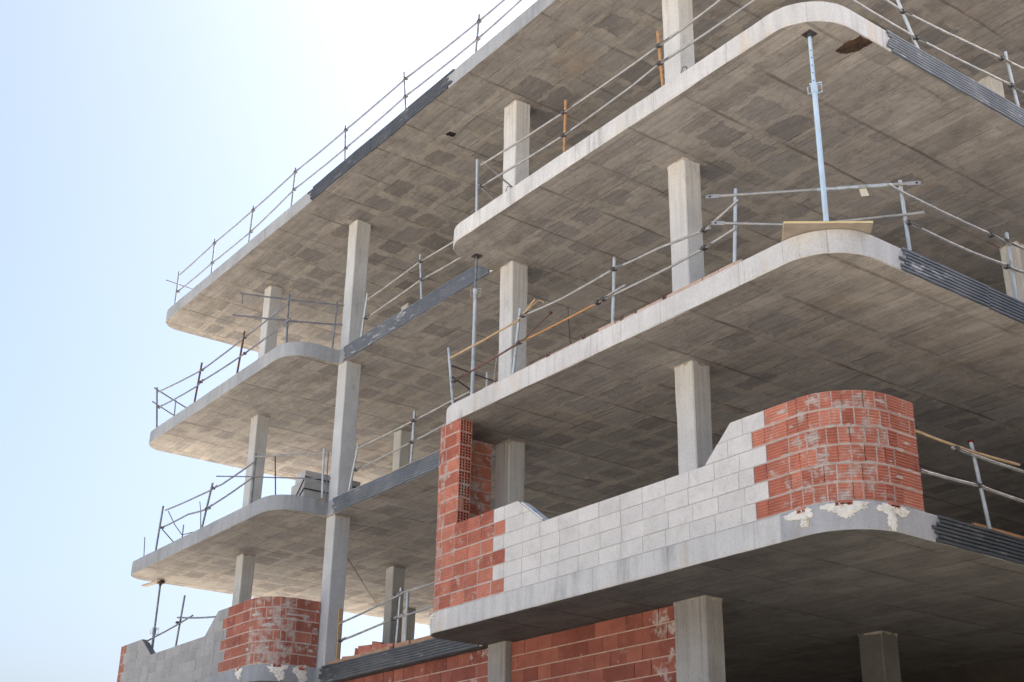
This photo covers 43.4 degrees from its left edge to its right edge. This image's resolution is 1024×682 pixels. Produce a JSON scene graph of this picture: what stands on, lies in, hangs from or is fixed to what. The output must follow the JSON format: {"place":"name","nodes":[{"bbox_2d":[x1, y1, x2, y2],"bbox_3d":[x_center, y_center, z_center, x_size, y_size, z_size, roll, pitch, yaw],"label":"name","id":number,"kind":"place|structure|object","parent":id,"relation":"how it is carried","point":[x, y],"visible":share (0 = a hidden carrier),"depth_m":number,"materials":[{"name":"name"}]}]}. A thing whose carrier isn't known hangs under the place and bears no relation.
{"place":"outdoors","nodes":[
{"label":"outdoors","id":0,"kind":"place"},
{"bbox_2d":[117,596,320,681],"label":"parapet wall","id":1,"kind":"structure","parent":0,"point":[270,630],"depth_m":22.68,"materials":[{"name":"brick"}]},
{"bbox_2d":[144,641,155,653],"bbox_3d":[-7.350,6.229,26.116,0.124,0.314,0.479,17,-28,-33],"label":"rubber sheet","id":2,"kind":"object","parent":1,"relation":"on","point":[149,647],"visible":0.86,"depth_m":26.11,"materials":[{"name":"grey rubber"}]},
{"bbox_2d":[0,0,536,681],"label":"sky","id":3,"kind":"structure","parent":0,"point":[135,135],"materials":[{"name":"blue"}]},
{"bbox_2d":[433,390,924,612],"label":"parapet wall","id":4,"kind":"structure","parent":0,"point":[813,449],"depth_m":14.09,"materials":[{"name":"red brick"}]},
{"bbox_2d":[521,502,547,519],"bbox_3d":[0.303,2.189,16.542,0.124,0.338,0.469,17,-28,-33],"label":"foam strip","id":5,"kind":"object","parent":4,"relation":"on","point":[537,513],"visible":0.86,"depth_m":16.51,"materials":[{"name":"white plastic"}]},
{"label":"building plot","id":6,"kind":"structure","parent":0,"visible":0},
{"bbox_2d":[345,648,487,681],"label":"infill wall","id":7,"kind":"structure","parent":6,"relation":"on","point":[470,667],"depth_m":19.28,"materials":[{"name":"red brick"}]},
{"bbox_2d":[131,0,1023,681],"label":"concrete building","id":8,"kind":"structure","parent":6,"relation":"on","point":[653,386],"depth_m":18.88,"materials":[{"name":"concrete"}]},
{"bbox_2d":[150,582,163,648],"bbox_3d":[-7.748,6.537,27.771,0.162,2.637,0.130,17,-28,-33],"label":"shoring prop","id":9,"kind":"object","parent":8,"relation":"on","point":[155,621],"visible":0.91,"depth_m":27.97,"materials":[{"name":"metal"}]},
{"bbox_2d":[148,595,214,645],"bbox_3d":[-6.684,6.011,25.575,0.079,1.896,3.732,17,-28,-33],"label":"guard rail","id":10,"kind":"object","parent":8,"relation":"on","point":[179,622],"visible":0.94,"depth_m":25.66,"materials":[{"name":"metal"}]},
{"bbox_2d":[155,448,330,549],"bbox_3d":[-5.756,3.130,25.348,1.392,1.038,5.838,20,-30,-36],"label":"guard rail","id":11,"kind":"object","parent":8,"relation":"on","point":[252,478],"visible":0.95,"depth_m":24.20,"materials":[{"name":"metal"}]},
{"bbox_2d":[152,292,343,427],"bbox_3d":[-6.136,0.536,27.078,1.940,1.164,7.111,17,-28,-33],"label":"guard rail","id":12,"kind":"object","parent":8,"relation":"on","point":[286,322],"visible":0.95,"depth_m":25.65,"materials":[{"name":"metal"}]},
{"bbox_2d":[291,470,359,500],"bbox_3d":[-3.619,3.055,24.804,1.235,0.797,0.616,17,-28,-33],"label":"block stack","id":13,"kind":"object","parent":8,"relation":"on","point":[310,488],"visible":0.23,"depth_m":24.46,"materials":[{"name":"grey concrete"}]},
{"bbox_2d":[336,609,341,659],"bbox_3d":[-3.020,5.175,22.405,0.080,1.017,0.038,17,-28,-33],"label":"timber plank","id":14,"kind":"object","parent":8,"relation":"on","point":[338,635],"visible":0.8,"depth_m":22.42,"materials":[{"name":"brown wood"}]},
{"bbox_2d":[166,0,521,303],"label":"guard rail","id":15,"kind":"object","parent":8,"relation":"on","point":[405,79],"visible":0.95,"depth_m":24.44,"materials":[{"name":"metal"}]},
{"bbox_2d":[328,646,391,664],"bbox_3d":[-2.541,5.229,21.319,0.045,0.072,2.030,17,-28,-33],"label":"timber plank","id":16,"kind":"object","parent":8,"relation":"on","point":[363,654],"visible":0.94,"depth_m":21.22,"materials":[{"name":"brown wood"}]},
{"bbox_2d":[347,557,376,603],"bbox_3d":[-3.062,5.019,26.614,0.037,0.771,7.421,2,-24,-1],"label":"hanging cable","id":17,"kind":"object","parent":8,"relation":"hanging from","point":[361,579],"visible":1,"depth_m":25.79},
{"bbox_2d":[358,645,371,653],"bbox_3d":[-2.404,5.213,21.505,0.333,0.253,0.180,-17,-30,36],"label":"broken brick","id":18,"kind":"object","parent":8,"relation":"on","point":[364,648],"visible":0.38,"depth_m":21.47,"materials":[{"name":"red brick"}]},
{"bbox_2d":[371,641,382,650],"bbox_3d":[-2.238,5.109,21.287,0.194,0.275,0.163,0,-24,3],"label":"broken brick","id":19,"kind":"object","parent":8,"relation":"on","point":[374,645],"visible":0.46,"depth_m":21.25,"materials":[{"name":"red brick"}]},
{"bbox_2d":[337,582,433,643],"bbox_3d":[-1.703,4.481,20.796,0.501,1.061,3.652,17,-28,-33],"label":"guard rail","id":20,"kind":"object","parent":8,"relation":"on","point":[399,595],"visible":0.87,"depth_m":20.88,"materials":[{"name":"metal"}]},
{"bbox_2d":[382,641,399,647],"bbox_3d":[-1.962,4.992,20.933,0.173,0.216,0.300,21,-30,-37],"label":"broken brick","id":21,"kind":"object","parent":8,"relation":"on","point":[388,644],"visible":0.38,"depth_m":20.90,"materials":[{"name":"red brick"}]},
{"bbox_2d":[349,450,438,490],"bbox_3d":[-1.663,2.044,21.432,0.040,0.032,4.170,17,-28,-33],"label":"timber plank","id":22,"kind":"object","parent":8,"relation":"on","point":[394,470],"visible":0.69,"depth_m":21.84,"materials":[{"name":"brown wood"}]},
{"bbox_2d":[394,640,410,647],"bbox_3d":[-1.723,4.792,20.298,0.050,0.087,0.430,17,-28,-33],"label":"timber plank","id":23,"kind":"object","parent":8,"relation":"on","point":[403,643],"visible":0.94,"depth_m":20.26,"materials":[{"name":"brown wood"}]},
{"bbox_2d":[348,391,469,490],"bbox_3d":[-1.815,1.711,21.866,0.086,0.998,3.876,17,-28,-33],"label":"guard rail","id":24,"kind":"object","parent":8,"relation":"on","point":[411,441],"visible":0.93,"depth_m":21.88,"materials":[{"name":"metal"}]},
{"bbox_2d":[360,241,460,336],"bbox_3d":[-1.638,-1.117,22.918,0.086,1.029,4.178,17,-28,-33],"label":"guard rail","id":25,"kind":"object","parent":8,"relation":"on","point":[419,262],"visible":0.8,"depth_m":23.16,"materials":[{"name":"metal"}]},
{"bbox_2d":[411,635,433,643],"bbox_3d":[-0.994,4.414,19.383,0.050,0.078,1.910,17,-28,-33],"label":"timber plank","id":26,"kind":"object","parent":8,"relation":"on","point":[421,639],"visible":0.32,"depth_m":19.85,"materials":[{"name":"brown wood"}]},
{"bbox_2d":[470,253,481,394],"bbox_3d":[-0.577,-0.102,19.813,0.147,2.709,0.130,17,-28,-33],"label":"shoring prop","id":27,"kind":"object","parent":8,"relation":"on","point":[475,290],"visible":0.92,"depth_m":19.89,"materials":[{"name":"metal"}]},
{"bbox_2d":[567,307,570,344],"bbox_3d":[0.777,-0.151,17.128,0.014,0.713,0.131,17,-28,-33],"label":"starter bar","id":28,"kind":"object","parent":8,"relation":"on","point":[568,325],"visible":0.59,"depth_m":17.17,"materials":[{"name":"metal"}]},
{"bbox_2d":[447,188,739,403],"bbox_3d":[0.742,-0.323,17.107,1.011,1.013,6.369,13,-26,-24],"label":"guard rail","id":29,"kind":"object","parent":8,"relation":"on","point":[614,268],"visible":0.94,"depth_m":16.53,"materials":[{"name":"metal"}]},
{"bbox_2d":[706,181,923,225],"bbox_3d":[3.442,-1.528,14.697,2.412,0.498,0.057,-3,-24,9],"label":"corner rail","id":30,"kind":"object","parent":29,"relation":"attached to","point":[862,188],"visible":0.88,"depth_m":14.71,"materials":[{"name":"metal"}]},
{"bbox_2d":[475,0,755,211],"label":"guard rail","id":31,"kind":"object","parent":8,"relation":"on","point":[660,62],"visible":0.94,"depth_m":17.68,"materials":[{"name":"metal"}]},
{"bbox_2d":[782,221,872,240],"bbox_3d":[3.385,-1.147,13.874,0.990,0.024,0.556,0,-24,3],"label":"plywood sheet","id":32,"kind":"object","parent":8,"relation":"on","point":[792,228],"visible":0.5,"depth_m":13.69,"materials":[{"name":"beige wood"}]},
{"bbox_2d":[801,29,828,220],"bbox_3d":[3.451,-2.356,14.487,0.130,2.685,0.141,17,-28,-33],"label":"shoring prop","id":33,"kind":"object","parent":32,"relation":"on","point":[809,34],"visible":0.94,"depth_m":14.51,"materials":[{"name":"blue metal"}]},
{"bbox_2d":[850,0,1023,106],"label":"guard rail","id":34,"kind":"object","parent":8,"relation":"on","point":[903,12],"visible":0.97,"depth_m":16.27,"materials":[{"name":"metal"}]},
{"bbox_2d":[886,180,1023,298],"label":"guard rail","id":35,"kind":"object","parent":8,"relation":"on","point":[1005,240],"visible":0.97,"depth_m":15.02,"materials":[{"name":"metal"}]},
{"bbox_2d":[915,429,1023,528],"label":"guard rail","id":36,"kind":"object","parent":8,"relation":"on","point":[972,452],"visible":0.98,"depth_m":13.69,"materials":[{"name":"metal"}]},
{"bbox_2d":[971,523,1023,538],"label":"timber plank","id":37,"kind":"object","parent":8,"relation":"on","point":[999,530],"visible":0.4,"depth_m":13.70,"materials":[{"name":"brown wood"}]},
{"bbox_2d":[511,605,676,681],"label":"infill wall","id":38,"kind":"structure","parent":6,"relation":"on","point":[639,647],"depth_m":16.43,"materials":[{"name":"red brick"}]},
{"bbox_2d":[859,657,1023,681],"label":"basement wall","id":39,"kind":"structure","parent":6,"relation":"on","point":[1011,670],"depth_m":19.01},
{"bbox_3d":[-7.720,5.307,28.310,0.100,0.047,0.220,17,-28,-33],"label":"timber block","id":40,"kind":"object","parent":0,"visible":0},
{"bbox_2d":[141,579,164,586],"bbox_3d":[-7.971,5.380,28.577,0.120,0.029,0.809,23,-31,-40],"label":"timber board","id":41,"kind":"object","parent":40,"relation":"on","point":[149,584],"visible":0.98,"depth_m":28.63,"materials":[{"name":"brown wood"}]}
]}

